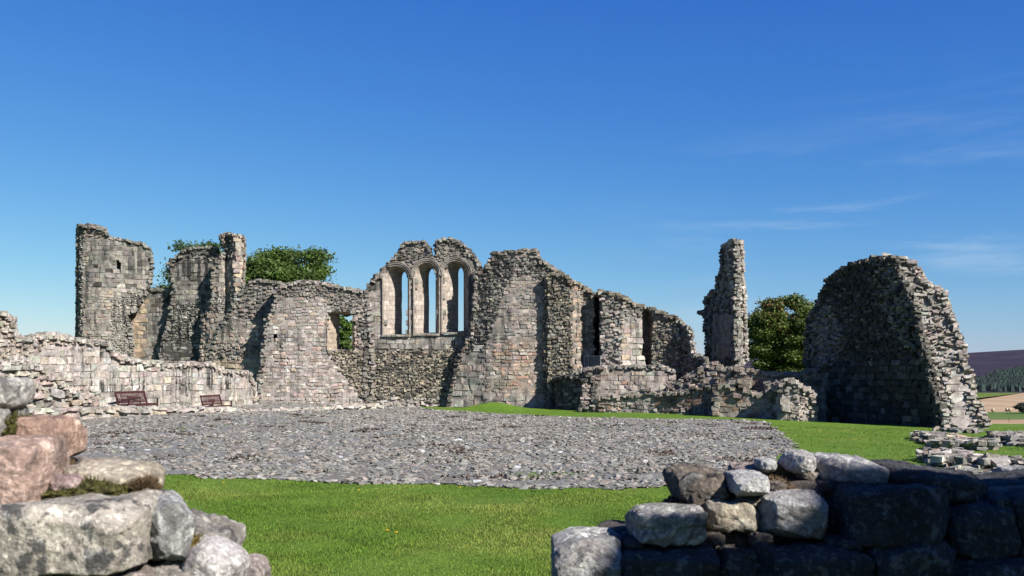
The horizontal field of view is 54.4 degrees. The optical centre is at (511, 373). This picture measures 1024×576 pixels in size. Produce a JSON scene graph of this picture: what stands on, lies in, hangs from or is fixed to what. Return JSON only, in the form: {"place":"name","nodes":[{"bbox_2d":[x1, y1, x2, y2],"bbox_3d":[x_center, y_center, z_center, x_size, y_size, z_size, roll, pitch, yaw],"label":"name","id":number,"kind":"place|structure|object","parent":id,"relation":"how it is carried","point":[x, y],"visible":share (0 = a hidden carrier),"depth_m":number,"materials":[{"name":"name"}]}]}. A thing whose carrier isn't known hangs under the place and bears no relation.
{"place":"outdoors","nodes":[
{"label":"outdoors","id":0,"kind":"place"},
{"bbox_2d":[158,245,219,362],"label":"tower wall","id":1,"kind":"structure","parent":0,"point":[188,269],"depth_m":66.00,"materials":[{"name":"grey stone"}]},
{"bbox_2d":[0,0,1023,354],"label":"sky","id":2,"kind":"structure","parent":0,"point":[622,142],"materials":[{"name":"blue"}]},
{"bbox_2d":[111,402,1023,575],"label":"ground","id":3,"kind":"structure","parent":0,"point":[496,407],"depth_m":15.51,"materials":[{"name":"green plant"}]},
{"bbox_2d":[0,359,108,407],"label":"rubble bank","id":4,"kind":"structure","parent":3,"relation":"on","point":[52,390],"depth_m":36.94,"materials":[{"name":"grey stone"}]},
{"bbox_2d":[74,223,154,357],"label":"round tower","id":5,"kind":"structure","parent":3,"relation":"on","point":[109,299],"depth_m":65.12,"materials":[{"name":"grey stone"}]},
{"bbox_2d":[0,311,258,407],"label":"curtain wall","id":6,"kind":"structure","parent":3,"relation":"on","point":[102,369],"depth_m":42.55,"materials":[{"name":"grey stone"}]},
{"bbox_2d":[0,376,271,575],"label":"rubble wall","id":7,"kind":"structure","parent":3,"relation":"on","point":[65,510],"depth_m":2.61,"materials":[{"name":"grey stone"}]},
{"bbox_2d":[129,287,171,359],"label":"curtain wall","id":8,"kind":"structure","parent":3,"relation":"on","point":[149,319],"depth_m":66.88,"materials":[{"name":"beige stone"}]},
{"bbox_2d":[154,239,222,287],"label":"broadleaf tree","id":9,"kind":"object","parent":3,"relation":"on","point":[178,247],"visible":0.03,"depth_m":91.14,"materials":[{"name":"green plant"}]},
{"bbox_2d":[29,403,383,419],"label":"kerb wall","id":10,"kind":"structure","parent":3,"relation":"on","point":[109,411],"depth_m":40.56,"materials":[{"name":"grey stone"}]},
{"bbox_2d":[198,232,246,361],"bbox_3d":[-19.272,-4.236,66.592,3.673,10.134,4.231,0,0,0],"label":"stair turret","id":11,"kind":"object","parent":3,"relation":"on","point":[227,279],"visible":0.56,"depth_m":64.97,"materials":[{"name":"grey stone"}]},
{"bbox_2d":[207,278,284,381],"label":"broken wall","id":12,"kind":"structure","parent":3,"relation":"on","point":[237,336],"depth_m":58.79,"materials":[{"name":"grey stone"}]},
{"bbox_2d":[245,244,337,284],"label":"broadleaf tree","id":13,"kind":"object","parent":3,"relation":"on","point":[278,264],"visible":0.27,"depth_m":85.20,"materials":[{"name":"green plant"}]},
{"bbox_2d":[256,280,375,403],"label":"ruined wall","id":14,"kind":"structure","parent":3,"relation":"on","point":[300,361],"depth_m":57.33,"materials":[{"name":"grey stone"}]},
{"bbox_2d":[332,315,352,351],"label":"broadleaf tree","id":15,"kind":"object","parent":3,"relation":"on","point":[345,339],"visible":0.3,"depth_m":75.31,"materials":[{"name":"green plant"}]},
{"bbox_2d":[362,237,482,406],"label":"chapel gable","id":16,"kind":"structure","parent":3,"relation":"on","point":[415,366],"depth_m":57.35,"materials":[{"name":"grey stone"}]},
{"bbox_2d":[379,261,412,336],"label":"lancet window","id":17,"kind":"structure","parent":16,"relation":"in","point":[391,280],"depth_m":57.71,"materials":[{"name":"grey stone"}]},
{"bbox_2d":[410,258,442,335],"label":"lancet window","id":18,"kind":"structure","parent":16,"relation":"in","point":[421,270],"depth_m":57.64,"materials":[{"name":"grey stone"}]},
{"bbox_2d":[438,257,471,333],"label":"lancet window","id":19,"kind":"structure","parent":16,"relation":"in","point":[449,325],"depth_m":57.62,"materials":[{"name":"grey stone"}]},
{"bbox_2d":[77,402,793,488],"bbox_3d":[-4.301,1.836,37.682,27.955,0.388,38.748,0,0,11],"label":"cobbled court","id":20,"kind":"object","parent":3,"relation":"on","point":[174,449],"visible":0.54,"depth_m":26.78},
{"bbox_2d":[114,390,157,405],"bbox_3d":[-15.986,1.243,42.457,0.738,0.986,2.330,0,0,10],"label":"bench","id":21,"kind":"object","parent":20,"relation":"on","point":[129,399],"visible":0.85,"depth_m":42.41,"materials":[{"name":"paint"}]},
{"bbox_2d":[200,394,232,406],"bbox_3d":[-14.117,1.497,47.569,0.708,0.947,2.190,0,0,7],"label":"bench","id":22,"kind":"object","parent":20,"relation":"on","point":[212,398],"visible":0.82,"depth_m":47.58,"materials":[{"name":"paint"}]},
{"bbox_2d":[90,411,785,479],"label":"dry weeds","id":23,"kind":"object","parent":20,"relation":"on","point":[511,426],"visible":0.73,"depth_m":31.06,"materials":[{"name":"plant"}]},
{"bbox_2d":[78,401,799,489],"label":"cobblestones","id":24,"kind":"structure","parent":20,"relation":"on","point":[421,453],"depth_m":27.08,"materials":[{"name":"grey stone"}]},
{"bbox_2d":[446,248,595,407],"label":"buttress","id":25,"kind":"structure","parent":3,"relation":"on","point":[499,360],"depth_m":55.80,"materials":[{"name":"grey stone"}]},
{"bbox_2d":[550,372,597,409],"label":"wall","id":26,"kind":"structure","parent":3,"relation":"on","point":[571,392],"depth_m":52.61,"materials":[{"name":"grey stone"}]},
{"bbox_2d":[541,272,680,407],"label":"stepped wall","id":27,"kind":"structure","parent":3,"relation":"on","point":[628,330],"depth_m":54.80,"materials":[{"name":"grey stone"}]},
{"bbox_2d":[571,364,675,395],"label":"plinth","id":28,"kind":"structure","parent":3,"relation":"on","point":[618,379],"depth_m":52.48,"materials":[{"name":"grey stone"}]},
{"bbox_2d":[584,356,600,366],"bbox_3d":[4.349,-0.636,53.800,0.066,0.636,1.197,0,0,-45],"label":"barrier","id":29,"kind":"object","parent":28,"relation":"on","point":[590,361],"visible":0.83,"depth_m":53.83,"materials":[{"name":"metal"}]},
{"bbox_2d":[577,383,713,414],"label":"wall","id":30,"kind":"structure","parent":3,"relation":"on","point":[696,399],"depth_m":49.37,"materials":[{"name":"grey stone"}]},
{"bbox_2d":[671,314,708,378],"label":"return wall","id":31,"kind":"structure","parent":3,"relation":"on","point":[691,359],"depth_m":53.31,"materials":[{"name":"grey stone"}]},
{"bbox_2d":[662,361,720,391],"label":"rubble bank","id":32,"kind":"structure","parent":3,"relation":"on","point":[700,374],"depth_m":50.67,"materials":[{"name":"grey stone"}]},
{"bbox_2d":[697,238,749,367],"bbox_3d":[12.057,-3.308,56.039,1.894,7.950,5.851,0,0,-10],"label":"chimney stack","id":33,"kind":"object","parent":3,"relation":"on","point":[723,313],"visible":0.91,"depth_m":54.26,"materials":[{"name":"grey stone"}]},
{"bbox_2d":[709,377,779,418],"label":"wall","id":34,"kind":"structure","parent":3,"relation":"on","point":[738,398],"depth_m":46.09,"materials":[{"name":"grey stone"}]},
{"bbox_2d":[710,364,808,392],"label":"wall","id":35,"kind":"structure","parent":3,"relation":"on","point":[722,374],"depth_m":47.33,"materials":[{"name":"grey stone"}]},
{"bbox_2d":[747,293,815,371],"bbox_3d":[18.181,1.021,66.082,6.426,12.712,6.507,0,0,34],"label":"broadleaf tree","id":36,"kind":"object","parent":3,"relation":"on","point":[775,333],"visible":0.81,"depth_m":64.56,"materials":[{"name":"green plant"}]},
{"bbox_2d":[551,449,1023,575],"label":"rubble wall","id":37,"kind":"structure","parent":3,"relation":"on","point":[797,512],"depth_m":3.92,"materials":[{"name":"grey stone"}]},
{"bbox_2d":[769,378,818,421],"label":"wall end","id":38,"kind":"structure","parent":3,"relation":"on","point":[792,399],"depth_m":44.41,"materials":[{"name":"grey stone"}]},
{"bbox_2d":[789,355,832,422],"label":"wall","id":39,"kind":"structure","parent":3,"relation":"on","point":[817,379],"depth_m":47.18,"materials":[{"name":"grey stone"}]},
{"bbox_2d":[802,253,991,428],"bbox_3d":[17.140,-0.956,44.766,3.236,8.773,11.182,0,0,-21],"label":"wall mass","id":40,"kind":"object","parent":3,"relation":"on","point":[883,330],"visible":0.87,"depth_m":43.35,"materials":[{"name":"grey stone"}]},
{"bbox_2d":[909,430,1001,450],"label":"foundation wall","id":41,"kind":"structure","parent":3,"relation":"on","point":[935,439],"depth_m":26.27,"materials":[{"name":"grey stone"}]},
{"bbox_2d":[932,426,984,433],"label":"foundation wall","id":42,"kind":"structure","parent":3,"relation":"on","point":[960,430],"depth_m":36.99,"materials":[{"name":"grey stone"}]},
{"bbox_2d":[915,446,1023,468],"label":"foundation wall","id":43,"kind":"structure","parent":3,"relation":"on","point":[945,457],"depth_m":21.06,"materials":[{"name":"grey stone"}]},
{"bbox_2d":[945,465,994,473],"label":"foundation wall","id":44,"kind":"structure","parent":3,"relation":"on","point":[970,469],"depth_m":19.67,"materials":[{"name":"grey stone"}]},
{"bbox_2d":[984,430,1023,446],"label":"foundation wall","id":45,"kind":"structure","parent":3,"relation":"on","point":[1011,438],"depth_m":29.36,"materials":[{"name":"grey stone"}]},
{"bbox_2d":[743,350,1023,392],"bbox_3d":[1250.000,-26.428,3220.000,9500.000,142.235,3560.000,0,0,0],"label":"hill","id":46,"kind":"structure","parent":0,"point":[982,363],"depth_m":2760.50,"materials":[{"name":"plant"}]},
{"bbox_2d":[974,365,1023,391],"bbox_3d":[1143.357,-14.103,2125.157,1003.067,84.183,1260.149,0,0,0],"label":"conifer plantation","id":47,"kind":"object","parent":46,"relation":"on","point":[1011,379],"visible":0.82,"depth_m":1685.24,"materials":[{"name":"green plant"}]},
{"bbox_2d":[977,393,1016,397],"bbox_3d":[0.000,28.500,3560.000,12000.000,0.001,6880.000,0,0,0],"label":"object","id":48,"kind":"structure","parent":0,"point":[980,395],"depth_m":1340.51,"materials":[{"name":"green plant"}]},
{"bbox_2d":[977,393,1023,411],"bbox_3d":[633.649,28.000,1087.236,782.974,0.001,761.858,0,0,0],"label":"stubble field","id":49,"kind":"structure","parent":0,"point":[1000,403],"depth_m":989.68,"materials":[{"name":"beige plant"}]},
{"bbox_2d":[987,412,1023,418],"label":"pasture","id":50,"kind":"structure","parent":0,"point":[1005,415],"depth_m":658.73,"materials":[{"name":"green plant"}]},
{"bbox_2d":[1012,402,1023,412],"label":"broadleaf tree","id":51,"kind":"object","parent":50,"relation":"on","point":[1019,407],"visible":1,"depth_m":688.90,"materials":[{"name":"green plant"}]},
{"bbox_2d":[990,419,1023,423],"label":"stubble strip","id":52,"kind":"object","parent":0,"point":[1007,421],"visible":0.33,"depth_m":578.74,"materials":[{"name":"beige plant"}]}
]}

